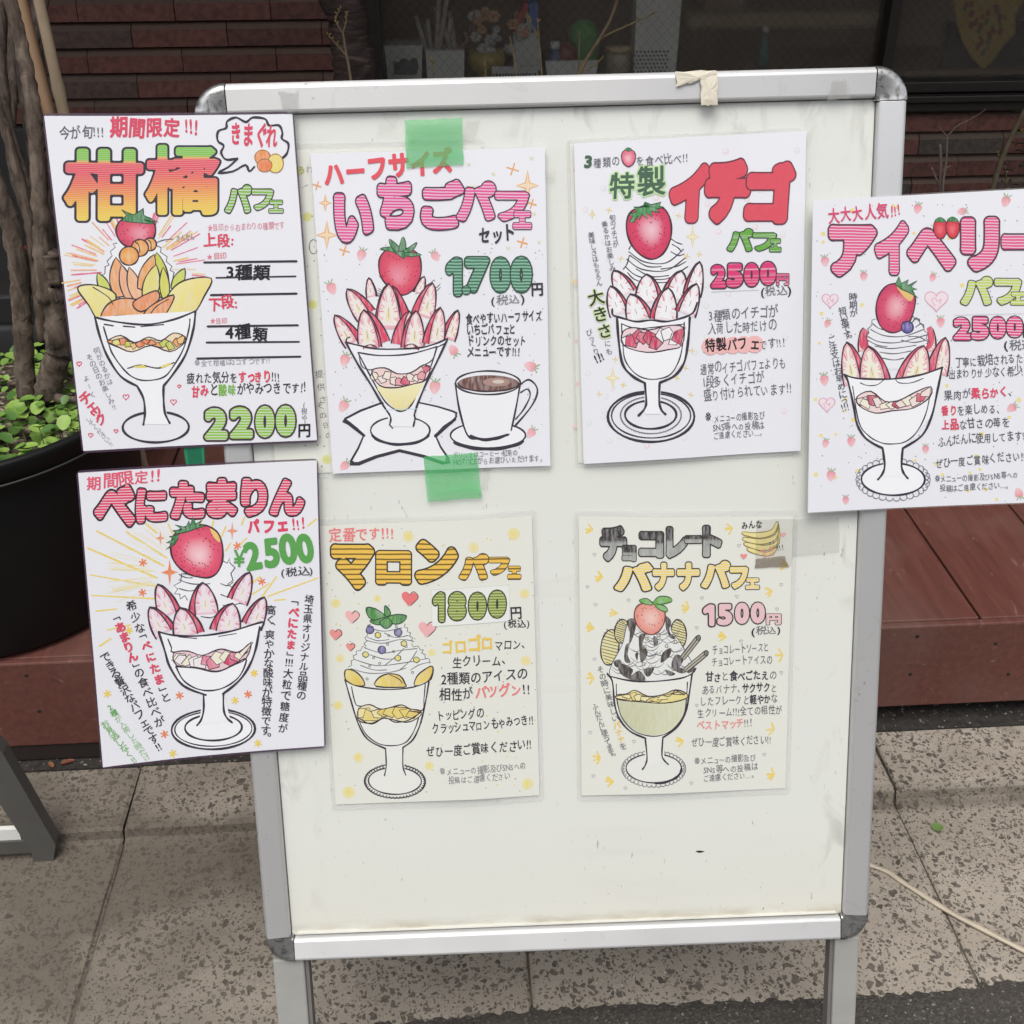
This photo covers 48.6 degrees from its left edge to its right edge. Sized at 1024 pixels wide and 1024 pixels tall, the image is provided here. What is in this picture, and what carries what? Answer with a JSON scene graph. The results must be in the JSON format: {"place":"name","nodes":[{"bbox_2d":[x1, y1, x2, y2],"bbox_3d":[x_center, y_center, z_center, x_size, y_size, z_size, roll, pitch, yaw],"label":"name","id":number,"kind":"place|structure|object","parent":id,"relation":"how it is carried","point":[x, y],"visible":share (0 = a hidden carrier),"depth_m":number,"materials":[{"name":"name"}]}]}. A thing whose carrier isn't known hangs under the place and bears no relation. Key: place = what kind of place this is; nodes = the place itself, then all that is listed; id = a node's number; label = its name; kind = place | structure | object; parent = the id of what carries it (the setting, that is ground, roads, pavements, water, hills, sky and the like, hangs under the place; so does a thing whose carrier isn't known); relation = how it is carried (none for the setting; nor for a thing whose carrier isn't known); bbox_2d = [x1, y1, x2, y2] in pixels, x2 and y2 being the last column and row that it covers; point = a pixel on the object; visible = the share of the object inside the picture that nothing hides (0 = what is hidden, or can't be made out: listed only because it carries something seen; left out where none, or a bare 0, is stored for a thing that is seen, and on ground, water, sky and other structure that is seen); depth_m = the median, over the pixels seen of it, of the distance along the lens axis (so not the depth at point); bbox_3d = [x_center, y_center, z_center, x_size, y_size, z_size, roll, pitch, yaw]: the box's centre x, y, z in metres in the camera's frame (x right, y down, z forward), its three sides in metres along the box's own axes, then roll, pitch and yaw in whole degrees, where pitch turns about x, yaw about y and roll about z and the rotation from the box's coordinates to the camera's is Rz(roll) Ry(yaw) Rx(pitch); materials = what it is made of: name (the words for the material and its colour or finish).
{"place":"outdoors","nodes":[
{"label":"outdoors","id":0,"kind":"place"},
{"bbox_2d":[0,271,146,447],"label":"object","id":1,"kind":"object","parent":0,"point":[5,307],"visible":0.01,"depth_m":2.05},
{"bbox_2d":[0,0,1023,270],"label":"brick building","id":2,"kind":"structure","parent":0,"point":[952,64],"depth_m":2.56,"materials":[{"name":"brown brick"}]},
{"bbox_2d":[365,0,1023,111],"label":"window","id":3,"kind":"structure","parent":2,"relation":"in","point":[934,46],"depth_m":2.58,"materials":[{"name":"black glass"}]},
{"bbox_2d":[18,700,1023,772],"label":"path","id":4,"kind":"structure","parent":0,"point":[949,716],"depth_m":1.90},
{"bbox_2d":[61,759,74,763],"bbox_3d":[-0.714,0.401,1.824,0.022,0.002,0.010,-11,33,-18],"label":"fallen leaf","id":5,"kind":"object","parent":4,"relation":"on","point":[67,761],"visible":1,"depth_m":1.82,"materials":[{"name":"brown plant"}]},
{"bbox_2d":[0,444,1023,760],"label":"wooden deck","id":6,"kind":"structure","parent":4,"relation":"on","point":[952,616],"depth_m":1.84,"materials":[{"name":"brown wood"}]},
{"bbox_2d":[18,0,54,119],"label":"wooden pole","id":7,"kind":"object","parent":6,"relation":"on","point":[46,103],"visible":0.15,"depth_m":1.66,"materials":[{"name":"brown wood"}]},
{"bbox_2d":[0,322,141,657],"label":"plant pot","id":8,"kind":"object","parent":6,"relation":"on","point":[43,597],"visible":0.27,"depth_m":1.67,"materials":[{"name":"black plastic"}]},
{"bbox_2d":[0,0,77,416],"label":"potted tree","id":9,"kind":"object","parent":8,"relation":"in","point":[35,264],"visible":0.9,"depth_m":1.67,"materials":[{"name":"brown plant"}]},
{"bbox_2d":[0,342,80,460],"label":"ground cover","id":10,"kind":"object","parent":8,"relation":"in","point":[42,434],"visible":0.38,"depth_m":1.70,"materials":[{"name":"green plant"}]},
{"bbox_2d":[33,0,148,468],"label":"bamboo cane","id":11,"kind":"object","parent":8,"relation":"in","point":[58,88],"visible":0.16,"depth_m":1.64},
{"bbox_3d":[0.497,-0.465,2.561,2.200,0.298,0.340,-2,32,-3],"label":"planter trough","id":12,"kind":"object","parent":6,"relation":"on","visible":0},
{"bbox_2d":[326,5,351,80],"bbox_3d":[-0.329,-0.762,2.241,0.045,0.440,0.014,-10,33,-16],"label":"bare shrub","id":13,"kind":"object","parent":12,"relation":"in","point":[345,53],"visible":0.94,"depth_m":2.16,"materials":[{"name":"brown plant"}]},
{"bbox_2d":[318,0,376,80],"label":"tree trunk","id":14,"kind":"object","parent":12,"relation":"in","point":[360,51],"visible":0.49,"depth_m":2.21,"materials":[{"name":"brown plant"}]},
{"bbox_2d":[429,13,580,77],"bbox_3d":[-0.009,-0.771,2.302,0.320,0.445,0.021,-4,32,-6],"label":"bare shrub","id":15,"kind":"object","parent":12,"relation":"in","point":[484,64],"visible":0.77,"depth_m":2.23,"materials":[{"name":"brown plant"}]},
{"bbox_2d":[578,0,657,74],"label":"bare shrub","id":16,"kind":"object","parent":12,"relation":"in","point":[594,46],"visible":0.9,"depth_m":2.18,"materials":[{"name":"brown plant"}]},
{"bbox_2d":[931,109,985,193],"bbox_3d":[0.914,-0.658,2.400,0.090,0.382,0.035,-2,32,-3],"label":"bare shrub","id":17,"kind":"object","parent":12,"relation":"in","point":[940,180],"visible":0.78,"depth_m":2.37,"materials":[{"name":"brown plant"}]},
{"bbox_2d":[986,98,1023,189],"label":"leafy shrub","id":18,"kind":"object","parent":12,"relation":"in","point":[1020,164],"visible":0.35,"depth_m":2.46,"materials":[{"name":"green plant"}]},
{"bbox_2d":[989,108,1023,190],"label":"bare shrub","id":19,"kind":"object","parent":12,"relation":"in","point":[1002,156],"visible":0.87,"depth_m":2.35,"materials":[{"name":"brown plant"}]},
{"bbox_2d":[345,980,1023,1023],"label":"road","id":20,"kind":"structure","parent":0,"point":[999,1002],"depth_m":1.47,"materials":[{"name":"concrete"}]},
{"bbox_2d":[194,66,906,1023],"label":"menu board","id":21,"kind":"object","parent":20,"relation":"on","point":[560,862],"visible":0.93,"depth_m":1.18,"materials":[{"name":"metal"}]},
{"bbox_2d":[43,112,317,452],"bbox_3d":[-0.302,-0.211,1.055,0.223,0.306,0.010,-3,13,-4],"label":"menu poster","id":22,"kind":"object","parent":21,"relation":"attached to","point":[180,243],"visible":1,"depth_m":1.05,"materials":[{"name":"white paper"}]},
{"bbox_2d":[77,459,325,768],"bbox_3d":[-0.302,0.104,1.126,0.236,0.307,0.013,-3,13,-4],"label":"menu poster","id":23,"kind":"object","parent":21,"relation":"attached to","point":[204,590],"visible":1,"depth_m":1.13,"materials":[{"name":"white paper"}]},
{"bbox_2d":[184,445,204,465],"bbox_3d":[-0.307,-0.051,1.098,0.020,0.044,0.002,-2,13,-1],"label":"green tape piece","id":24,"kind":"object","parent":23,"relation":"attached to","point":[194,455],"visible":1,"depth_m":1.10,"materials":[{"name":"plastic"}]},
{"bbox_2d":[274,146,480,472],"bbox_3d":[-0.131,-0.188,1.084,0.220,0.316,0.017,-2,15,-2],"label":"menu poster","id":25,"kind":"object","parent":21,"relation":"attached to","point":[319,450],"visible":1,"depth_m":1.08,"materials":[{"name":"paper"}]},
{"bbox_2d":[320,516,538,804],"bbox_3d":[-0.083,0.157,1.162,0.225,0.319,0.006,-2,13,-1],"label":"menu poster","id":26,"kind":"object","parent":21,"relation":"attached to","point":[430,643],"visible":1,"depth_m":1.16,"materials":[{"name":"paper"}]},
{"bbox_2d":[311,147,549,473],"bbox_3d":[-0.074,-0.188,1.081,0.223,0.307,0.006,-2,12,-1],"label":"menu poster","id":27,"kind":"object","parent":21,"relation":"attached to","point":[432,266],"visible":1,"depth_m":1.08,"materials":[{"name":"white paper"}]},
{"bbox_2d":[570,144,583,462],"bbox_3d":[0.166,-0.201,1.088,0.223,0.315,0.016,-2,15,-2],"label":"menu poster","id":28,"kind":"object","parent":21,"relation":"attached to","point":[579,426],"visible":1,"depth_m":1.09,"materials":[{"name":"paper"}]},
{"bbox_2d":[578,517,792,795],"bbox_3d":[0.178,0.149,1.168,0.227,0.318,0.006,-2,13,-1],"label":"menu poster","id":29,"kind":"object","parent":21,"relation":"attached to","point":[684,644],"visible":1,"depth_m":1.17,"materials":[{"name":"paper"}]},
{"bbox_2d":[571,131,805,463],"bbox_3d":[0.170,-0.200,1.084,0.226,0.314,0.008,-2,13,-1],"label":"menu poster","id":30,"kind":"object","parent":21,"relation":"attached to","point":[690,256],"visible":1,"depth_m":1.08,"materials":[{"name":"white paper"}]},
{"bbox_2d":[675,70,717,105],"bbox_3d":[0.168,-0.386,1.033,0.040,0.031,0.003,-2,14,0],"label":"tape remnant","id":31,"kind":"object","parent":21,"relation":"attached to","point":[709,83],"visible":1,"depth_m":1.03,"materials":[{"name":"beige paper"}]},
{"bbox_2d":[808,189,1023,512],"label":"menu poster","id":32,"kind":"object","parent":21,"relation":"attached to","point":[917,359],"visible":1,"depth_m":1.09,"materials":[{"name":"white paper"}]},
{"label":"ground","id":33,"kind":"structure","parent":0,"visible":0},
{"bbox_2d":[0,726,1023,1023],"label":"pavement","id":34,"kind":"structure","parent":33,"relation":"on","point":[182,936],"depth_m":1.59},
{"bbox_2d":[0,735,59,861],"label":"folding stand","id":35,"kind":"object","parent":34,"relation":"on","point":[33,830],"visible":1,"depth_m":1.65,"materials":[{"name":"grey paint"}]},
{"bbox_2d":[70,824,977,1023],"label":"kerb joints","id":36,"kind":"object","parent":34,"relation":"on","point":[529,980],"visible":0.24,"depth_m":1.56,"materials":[{"name":"grey concrete"}]},
{"bbox_2d":[931,823,942,830],"bbox_3d":[0.652,0.483,1.738,0.018,0.002,0.017,-2,32,-3],"label":"fallen leaf","id":37,"kind":"object","parent":34,"relation":"on","point":[937,826],"visible":1,"depth_m":1.74,"materials":[{"name":"green plant"}]},
{"bbox_2d":[870,862,1023,953],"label":"power cord","id":38,"kind":"object","parent":34,"relation":"on","point":[950,912],"visible":0.8,"depth_m":1.60,"materials":[{"name":"white plastic"}]}
]}

